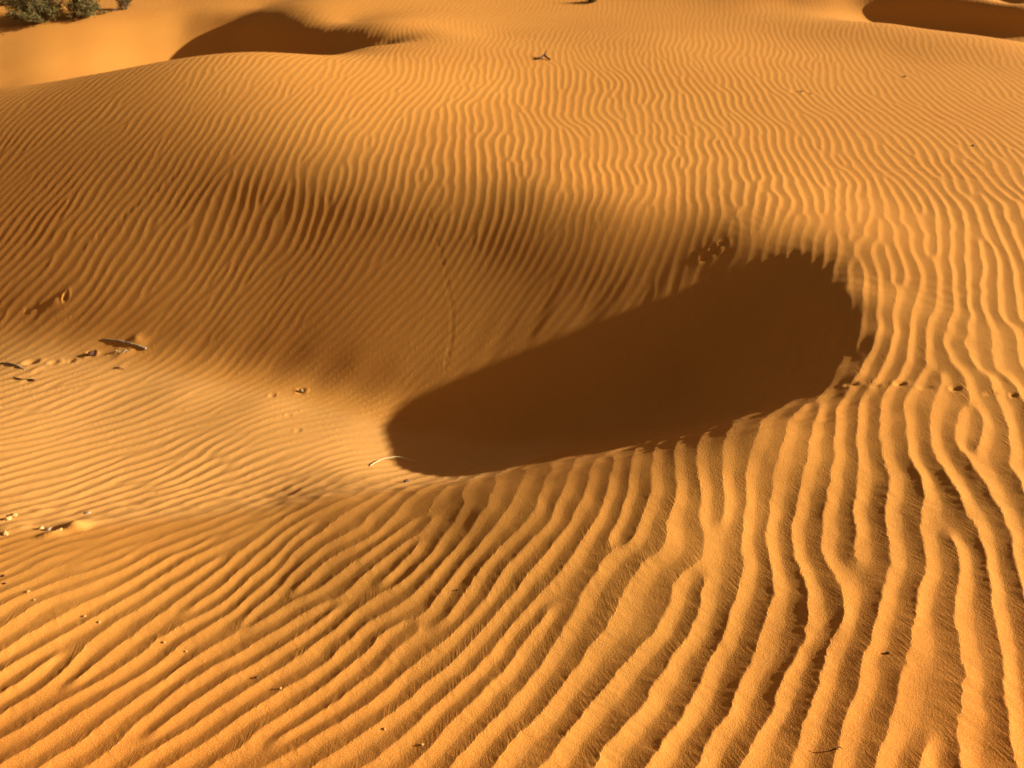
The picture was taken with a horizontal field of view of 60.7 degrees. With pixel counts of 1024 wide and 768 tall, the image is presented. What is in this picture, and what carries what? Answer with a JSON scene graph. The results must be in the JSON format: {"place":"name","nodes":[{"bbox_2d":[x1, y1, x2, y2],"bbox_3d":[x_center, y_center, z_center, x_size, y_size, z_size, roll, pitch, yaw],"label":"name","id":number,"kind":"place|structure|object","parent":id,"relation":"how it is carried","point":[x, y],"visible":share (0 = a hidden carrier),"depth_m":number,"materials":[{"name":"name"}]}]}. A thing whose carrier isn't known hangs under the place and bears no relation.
{"place":"outdoors","nodes":[
{"label":"outdoors","id":0,"kind":"place"},
{"bbox_2d":[0,0,1023,767],"bbox_3d":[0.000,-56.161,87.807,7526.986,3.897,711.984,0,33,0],"label":"sand","id":1,"kind":"structure","parent":0,"point":[668,354],"depth_m":3.86,"materials":[{"name":"orange sand"}]},
{"bbox_2d":[2,530,8,535],"bbox_3d":[-1.713,0.507,2.957,0.022,0.019,0.033,-25,41,-33],"label":"crust clod","id":2,"kind":"object","parent":1,"relation":"on","point":[5,533],"visible":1,"depth_m":2.95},
{"bbox_2d":[0,0,16,4],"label":"desert shrub","id":3,"kind":"object","parent":1,"relation":"on","point":[4,2],"visible":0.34,"depth_m":9.72,"materials":[{"name":"green plant"}]},
{"bbox_2d":[0,362,24,369],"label":"stick","id":4,"kind":"object","parent":1,"relation":"on","point":[14,364],"visible":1,"depth_m":4.59,"materials":[{"name":"brown wood"}]},
{"bbox_2d":[13,377,34,380],"bbox_3d":[-2.454,-0.025,4.405,0.126,0.019,0.012,8,34,12],"label":"twig","id":5,"kind":"object","parent":1,"relation":"on","point":[23,379],"visible":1,"depth_m":4.41,"materials":[{"name":"brown wood"}]},
{"bbox_2d":[0,0,65,22],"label":"desert shrub","id":6,"kind":"object","parent":1,"relation":"on","point":[33,11],"visible":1,"depth_m":8.89,"materials":[{"name":"green plant"}]},
{"bbox_2d":[63,0,110,18],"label":"desert shrub","id":7,"kind":"object","parent":1,"relation":"on","point":[87,9],"visible":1,"depth_m":9.04,"materials":[{"name":"green plant"}]},
{"bbox_2d":[115,0,132,9],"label":"desert shrub","id":8,"kind":"object","parent":1,"relation":"on","point":[122,3],"visible":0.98,"depth_m":9.34,"materials":[{"name":"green plant"}]},
{"bbox_2d":[102,339,146,349],"bbox_3d":[-2.071,-0.215,4.669,0.304,0.031,0.031,14,36,21],"label":"stick","id":9,"kind":"object","parent":1,"relation":"on","point":[132,344],"visible":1,"depth_m":4.66,"materials":[{"name":"brown wood"}]},
{"bbox_2d":[370,456,418,465],"bbox_3d":[-0.502,0.317,3.679,0.210,0.050,0.069,-13,35,-18],"label":"straw","id":10,"kind":"object","parent":1,"relation":"on","point":[392,457],"visible":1,"depth_m":3.70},
{"bbox_2d":[535,50,549,59],"bbox_3d":[0.244,-2.619,6.966,0.123,0.056,0.118,0,33,0],"label":"twig","id":11,"kind":"object","parent":1,"relation":"on","point":[542,56],"visible":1,"depth_m":6.95,"materials":[{"name":"brown wood"}]}
]}

